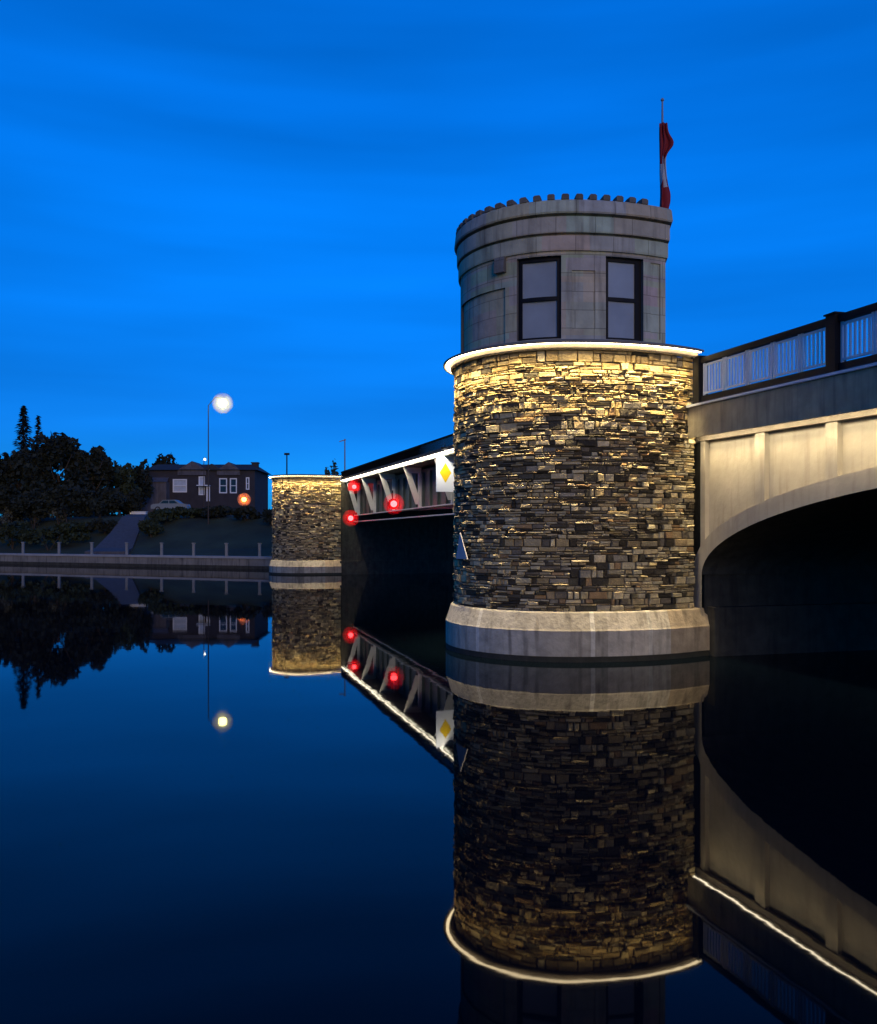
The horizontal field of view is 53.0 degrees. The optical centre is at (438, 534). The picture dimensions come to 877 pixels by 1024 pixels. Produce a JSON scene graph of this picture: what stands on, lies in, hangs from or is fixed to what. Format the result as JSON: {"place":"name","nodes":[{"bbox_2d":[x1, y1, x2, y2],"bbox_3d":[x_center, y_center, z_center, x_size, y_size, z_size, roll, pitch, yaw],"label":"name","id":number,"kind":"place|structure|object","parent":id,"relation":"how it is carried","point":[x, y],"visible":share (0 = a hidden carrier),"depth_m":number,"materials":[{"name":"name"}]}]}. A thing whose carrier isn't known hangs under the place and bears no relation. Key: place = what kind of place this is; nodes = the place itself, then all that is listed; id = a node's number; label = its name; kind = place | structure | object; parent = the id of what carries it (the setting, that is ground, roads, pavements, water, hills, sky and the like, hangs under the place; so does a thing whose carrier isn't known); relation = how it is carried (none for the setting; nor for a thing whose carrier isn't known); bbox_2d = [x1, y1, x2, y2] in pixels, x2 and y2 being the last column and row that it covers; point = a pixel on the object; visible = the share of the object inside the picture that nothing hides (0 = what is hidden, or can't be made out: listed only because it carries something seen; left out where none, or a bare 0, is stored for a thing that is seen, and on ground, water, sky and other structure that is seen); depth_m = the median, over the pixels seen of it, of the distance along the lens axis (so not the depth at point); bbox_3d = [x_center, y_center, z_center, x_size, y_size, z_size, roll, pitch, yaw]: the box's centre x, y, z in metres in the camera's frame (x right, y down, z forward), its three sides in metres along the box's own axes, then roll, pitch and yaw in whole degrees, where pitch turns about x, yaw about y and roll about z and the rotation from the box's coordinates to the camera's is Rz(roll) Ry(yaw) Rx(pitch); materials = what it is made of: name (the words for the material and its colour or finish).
{"place":"outdoors","nodes":[
{"label":"outdoors","id":0,"kind":"place"},
{"bbox_2d":[85,514,147,554],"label":"ramp path","id":1,"kind":"structure","parent":0,"point":[121,533],"depth_m":93.31,"materials":[{"name":"grey concrete"}]},
{"bbox_2d":[0,515,272,555],"bbox_3d":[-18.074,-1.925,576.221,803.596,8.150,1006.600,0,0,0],"label":"ground","id":2,"kind":"structure","parent":0,"point":[240,536],"depth_m":91.61,"materials":[{"name":"green plant"}]},
{"bbox_2d":[1,506,18,523],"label":"shrub","id":3,"kind":"object","parent":2,"relation":"on","point":[6,516],"visible":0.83,"depth_m":102.73,"materials":[{"name":"green plant"}]},
{"bbox_2d":[0,484,21,527],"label":"shrub","id":4,"kind":"object","parent":2,"relation":"on","point":[5,489],"visible":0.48,"depth_m":103.26,"materials":[{"name":"green plant"}]},
{"bbox_2d":[0,520,36,548],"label":"shrub","id":5,"kind":"object","parent":2,"relation":"on","point":[8,528],"visible":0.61,"depth_m":95.98,"materials":[{"name":"green plant"}]},
{"bbox_2d":[9,405,33,517],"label":"conifer tree","id":6,"kind":"object","parent":2,"relation":"on","point":[24,420],"visible":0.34,"depth_m":113.75,"materials":[{"name":"green plant"}]},
{"bbox_2d":[0,449,57,519],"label":"broadleaf tree","id":7,"kind":"object","parent":2,"relation":"on","point":[20,466],"visible":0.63,"depth_m":104.39,"materials":[{"name":"green plant"}]},
{"bbox_2d":[34,415,40,447],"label":"conifer tree","id":8,"kind":"object","parent":2,"relation":"on","point":[38,428],"visible":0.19,"depth_m":116.95,"materials":[{"name":"green plant"}]},
{"bbox_2d":[11,523,90,549],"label":"shrub","id":9,"kind":"object","parent":2,"relation":"on","point":[64,532],"visible":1,"depth_m":93.77,"materials":[{"name":"green plant"}]},
{"bbox_2d":[24,431,90,516],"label":"broadleaf tree","id":10,"kind":"object","parent":2,"relation":"on","point":[58,452],"visible":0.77,"depth_m":106.50,"materials":[{"name":"green plant"}]},
{"bbox_2d":[48,508,67,524],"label":"shrub","id":11,"kind":"object","parent":2,"relation":"on","point":[54,513],"visible":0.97,"depth_m":102.72,"materials":[{"name":"green plant"}]},
{"bbox_2d":[0,481,128,517],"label":"distant wood","id":12,"kind":"object","parent":2,"relation":"on","point":[98,514],"visible":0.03,"depth_m":148.46,"materials":[{"name":"green plant"}]},
{"bbox_2d":[66,521,93,532],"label":"shrub","id":13,"kind":"object","parent":2,"relation":"on","point":[83,526],"visible":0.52,"depth_m":97.30,"materials":[{"name":"green plant"}]},
{"bbox_2d":[64,445,114,516],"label":"broadleaf tree","id":14,"kind":"object","parent":2,"relation":"on","point":[95,466],"visible":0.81,"depth_m":109.22,"materials":[{"name":"green plant"}]},
{"bbox_2d":[85,518,117,533],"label":"shrub","id":15,"kind":"object","parent":2,"relation":"on","point":[101,525],"visible":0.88,"depth_m":96.19,"materials":[{"name":"green plant"}]},
{"bbox_2d":[109,460,141,515],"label":"broadleaf tree","id":16,"kind":"object","parent":2,"relation":"on","point":[124,478],"visible":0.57,"depth_m":115.11,"materials":[{"name":"green plant"}]},
{"bbox_2d":[119,488,143,514],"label":"shrub","id":17,"kind":"object","parent":2,"relation":"on","point":[133,497],"visible":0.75,"depth_m":106.81,"materials":[{"name":"green plant"}]},
{"bbox_2d":[0,553,271,568],"bbox_3d":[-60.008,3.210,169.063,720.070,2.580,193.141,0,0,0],"label":"quay wall","id":18,"kind":"structure","parent":2,"relation":"on","point":[228,562],"depth_m":81.19,"materials":[{"name":"concrete"}]},
{"bbox_2d":[21,542,24,552],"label":"quay post","id":19,"kind":"object","parent":18,"relation":"on","point":[23,547],"visible":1,"depth_m":87.96,"materials":[{"name":"grey concrete"}]},
{"bbox_2d":[57,542,60,553],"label":"quay post","id":20,"kind":"object","parent":18,"relation":"on","point":[59,547],"visible":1,"depth_m":85.90,"materials":[{"name":"grey concrete"}]},
{"bbox_2d":[90,542,93,553],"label":"quay post","id":21,"kind":"object","parent":18,"relation":"on","point":[91,547],"visible":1,"depth_m":84.10,"materials":[{"name":"grey concrete"}]},
{"bbox_2d":[125,542,128,554],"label":"quay post","id":22,"kind":"object","parent":18,"relation":"on","point":[126,548],"visible":1,"depth_m":82.27,"materials":[{"name":"grey concrete"}]},
{"bbox_2d":[160,543,163,554],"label":"quay post","id":23,"kind":"object","parent":18,"relation":"on","point":[161,548],"visible":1,"depth_m":80.52,"materials":[{"name":"grey concrete"}]},
{"bbox_2d":[192,543,195,555],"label":"quay post","id":24,"kind":"object","parent":18,"relation":"on","point":[193,549],"visible":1,"depth_m":78.98,"materials":[{"name":"grey concrete"}]},
{"bbox_2d":[224,543,228,555],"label":"quay post","id":25,"kind":"object","parent":18,"relation":"on","point":[226,549],"visible":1,"depth_m":77.46,"materials":[{"name":"grey concrete"}]},
{"bbox_2d":[258,543,261,556],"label":"quay post","id":26,"kind":"object","parent":18,"relation":"on","point":[259,549],"visible":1,"depth_m":75.98,"materials":[{"name":"grey concrete"}]},
{"bbox_2d":[130,511,146,513],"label":"utility box","id":27,"kind":"object","parent":2,"relation":"on","point":[138,512],"visible":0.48,"depth_m":106.60,"materials":[{"name":"metal"}]},
{"bbox_2d":[133,459,154,510],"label":"broadleaf tree","id":28,"kind":"object","parent":2,"relation":"on","point":[143,480],"visible":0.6,"depth_m":121.97,"materials":[{"name":"green plant"}]},
{"bbox_2d":[137,518,164,536],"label":"shrub","id":29,"kind":"object","parent":2,"relation":"on","point":[153,527],"visible":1,"depth_m":92.59,"materials":[{"name":"green plant"}]},
{"bbox_2d":[151,453,176,466],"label":"broadleaf tree","id":30,"kind":"object","parent":2,"relation":"on","point":[167,458],"visible":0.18,"depth_m":139.13,"materials":[{"name":"green plant"}]},
{"bbox_2d":[148,508,180,522],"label":"shrub","id":31,"kind":"object","parent":2,"relation":"on","point":[159,515],"visible":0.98,"depth_m":95.63,"materials":[{"name":"green plant"}]},
{"bbox_2d":[151,500,190,509],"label":"parked car","id":32,"kind":"object","parent":2,"relation":"on","point":[163,504],"visible":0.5,"depth_m":107.15,"materials":[{"name":"paint"}]},
{"bbox_2d":[172,506,202,517],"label":"shrub","id":33,"kind":"object","parent":2,"relation":"on","point":[191,512],"visible":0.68,"depth_m":97.14,"materials":[{"name":"green plant"}]},
{"bbox_2d":[203,457,205,507],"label":"street lamp","id":34,"kind":"object","parent":2,"relation":"on","point":[203,488],"visible":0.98,"depth_m":117.95,"materials":[{"name":"grey metal"}]},
{"bbox_2d":[142,461,270,514],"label":"brick house","id":35,"kind":"structure","parent":2,"relation":"on","point":[231,485],"depth_m":128.00,"materials":[{"name":"brown brick"}]},
{"bbox_2d":[173,479,186,491],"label":"window","id":36,"kind":"structure","parent":35,"relation":"in","point":[179,485],"depth_m":128.12,"materials":[{"name":"grey glass"}]},
{"bbox_2d":[199,476,204,494],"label":"window","id":37,"kind":"structure","parent":35,"relation":"in","point":[200,477],"depth_m":128.12,"materials":[{"name":"grey glass"}]},
{"bbox_2d":[219,478,226,492],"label":"window","id":38,"kind":"structure","parent":35,"relation":"in","point":[222,481],"depth_m":128.12,"materials":[{"name":"clear glass"}]},
{"bbox_2d":[230,478,236,492],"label":"window","id":39,"kind":"structure","parent":35,"relation":"in","point":[233,481],"depth_m":128.12,"materials":[{"name":"clear glass"}]},
{"bbox_2d":[246,477,248,489],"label":"window","id":40,"kind":"structure","parent":35,"relation":"in","point":[247,478],"depth_m":128.03,"materials":[{"name":"clear glass"}]},
{"bbox_2d":[200,505,230,517],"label":"shrub","id":41,"kind":"object","parent":2,"relation":"on","point":[218,511],"visible":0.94,"depth_m":94.92,"materials":[{"name":"green plant"}]},
{"bbox_2d":[208,397,226,523],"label":"street lamp","id":42,"kind":"object","parent":2,"relation":"on","point":[222,402],"visible":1,"depth_m":93.94,"materials":[{"name":"black metal"}]},
{"bbox_2d":[228,505,260,520],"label":"shrub","id":43,"kind":"object","parent":2,"relation":"on","point":[238,513],"visible":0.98,"depth_m":92.01,"materials":[{"name":"green plant"}]},
{"bbox_2d":[260,508,271,525],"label":"shrub","id":44,"kind":"object","parent":2,"relation":"on","point":[266,516],"visible":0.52,"depth_m":89.19,"materials":[{"name":"green plant"}]},
{"bbox_2d":[284,453,289,473],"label":"lamp post","id":45,"kind":"object","parent":2,"relation":"on","point":[286,454],"visible":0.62,"depth_m":83.95,"materials":[{"name":"metal"}]},
{"bbox_2d":[324,459,338,474],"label":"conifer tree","id":46,"kind":"object","parent":2,"relation":"on","point":[333,471],"visible":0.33,"depth_m":95.87,"materials":[{"name":"green plant"}]},
{"bbox_2d":[339,439,345,470],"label":"lamp post","id":47,"kind":"object","parent":2,"relation":"on","point":[344,454],"visible":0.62,"depth_m":79.96,"materials":[{"name":"grey metal"}]},
{"bbox_2d":[0,564,876,1023],"bbox_3d":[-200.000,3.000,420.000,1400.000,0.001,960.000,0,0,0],"label":"water","id":48,"kind":"structure","parent":0,"point":[246,796],"depth_m":9.28,"materials":[{"name":"blue liquid"}]},
{"bbox_2d":[268,474,340,574],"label":"bridge tower","id":49,"kind":"structure","parent":48,"relation":"in","point":[306,524],"depth_m":65.39,"materials":[{"name":"stone"}]},
{"bbox_2d":[340,481,456,573],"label":"bridge pier","id":50,"kind":"structure","parent":48,"relation":"in","point":[412,545],"depth_m":67.11,"materials":[{"name":"concrete"}]},
{"bbox_2d":[341,445,454,521],"bbox_3d":[5.364,-2.599,48.927,15.140,3.358,41.600,0,0,-16],"label":"steel span","id":51,"kind":"object","parent":50,"relation":"on","point":[410,482],"visible":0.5,"depth_m":50.64,"materials":[{"name":"black paint"}]},
{"bbox_2d":[346,514,353,521],"bbox_3d":[-6.228,-1.212,62.307,1.206,1.340,1.206,0,0,0],"label":"signal light","id":52,"kind":"object","parent":51,"relation":"hanging from","point":[349,517],"visible":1,"depth_m":62.45,"materials":[{"name":"red glass"}]},
{"bbox_2d":[348,480,359,490],"bbox_3d":[-5.974,-3.463,62.307,1.006,1.200,1.006,0,0,0],"label":"signal light","id":53,"kind":"object","parent":51,"relation":"hanging from","point":[353,487],"visible":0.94,"depth_m":62.47,"materials":[{"name":"red glass"}]},
{"bbox_2d":[388,490,397,508],"bbox_3d":[-2.380,-1.700,46.807,1.156,1.305,1.156,0,0,0],"label":"signal light","id":54,"kind":"object","parent":51,"relation":"hanging from","point":[392,503],"visible":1,"depth_m":46.96,"materials":[{"name":"red glass"}]},
{"bbox_2d":[341,433,453,477],"bbox_3d":[-1.843,-4.237,46.923,0.080,1.042,41.600,0,0,-16],"label":"bridge railing","id":55,"kind":"object","parent":51,"relation":"on","point":[432,445],"visible":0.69,"depth_m":47.05,"materials":[{"name":"black metal"}]},
{"bbox_2d":[436,447,454,491],"bbox_3d":[0.398,-2.969,39.254,0.860,2.110,0.881,0,0,-16],"label":"navigation sign","id":56,"kind":"object","parent":51,"relation":"hanging from","point":[445,467],"visible":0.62,"depth_m":39.55,"materials":[{"name":"white metal"}]},
{"bbox_2d":[443,339,709,662],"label":"bridge tower","id":57,"kind":"structure","parent":48,"relation":"in","point":[574,500],"depth_m":21.03,"materials":[{"name":"stone"}]},
{"bbox_2d":[456,533,467,558],"bbox_3d":[0.590,0.291,22.300,0.048,0.671,0.635,0,0,-25],"label":"marker board","id":58,"kind":"object","parent":57,"relation":"attached to","point":[461,552],"visible":1,"depth_m":22.30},
{"bbox_2d":[686,362,876,656],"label":"arch bridge","id":59,"kind":"structure","parent":48,"relation":"in","point":[785,521],"depth_m":21.00,"materials":[{"name":"concrete"}]},
{"bbox_2d":[691,302,876,403],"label":"bridge railing","id":60,"kind":"object","parent":59,"relation":"on","point":[834,323],"visible":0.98,"depth_m":18.21,"materials":[{"name":"metal"}]},
{"bbox_2d":[0,0,876,515],"label":"sky","id":61,"kind":"structure","parent":0,"point":[259,206],"materials":[{"name":"blue"}]},
{"bbox_2d":[454,193,672,352],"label":"control house","id":62,"kind":"structure","parent":0,"point":[578,266],"depth_m":21.23,"materials":[{"name":"stone"}]},
{"bbox_2d":[516,256,560,341],"bbox_3d":[2.420,-5.620,21.145,1.200,2.080,0.272,0,0,17],"label":"window","id":63,"kind":"structure","parent":62,"relation":"in","point":[539,284],"depth_m":21.22,"materials":[{"name":"grey glass"}]},
{"bbox_2d":[606,257,643,341],"bbox_3d":[4.470,-5.620,21.196,1.100,2.080,0.241,0,0,-15],"label":"window","id":64,"kind":"structure","parent":62,"relation":"in","point":[623,276],"depth_m":21.28,"materials":[{"name":"grey glass"}]},
{"bbox_2d":[661,98,663,122],"bbox_3d":[5.759,-9.364,22.600,0.083,3.728,0.083,0,0,-23],"label":"flagpole","id":65,"kind":"object","parent":62,"relation":"on","point":[662,118],"visible":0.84,"depth_m":22.58,"materials":[{"name":"metal"}]},
{"bbox_2d":[659,122,673,208],"bbox_3d":[5.836,-9.416,22.462,0.366,2.276,0.243,0,0,7],"label":"flag","id":66,"kind":"object","parent":65,"relation":"hanging from","point":[666,142],"visible":0.98,"depth_m":22.43,"materials":[{"name":"fabric"}]}
]}

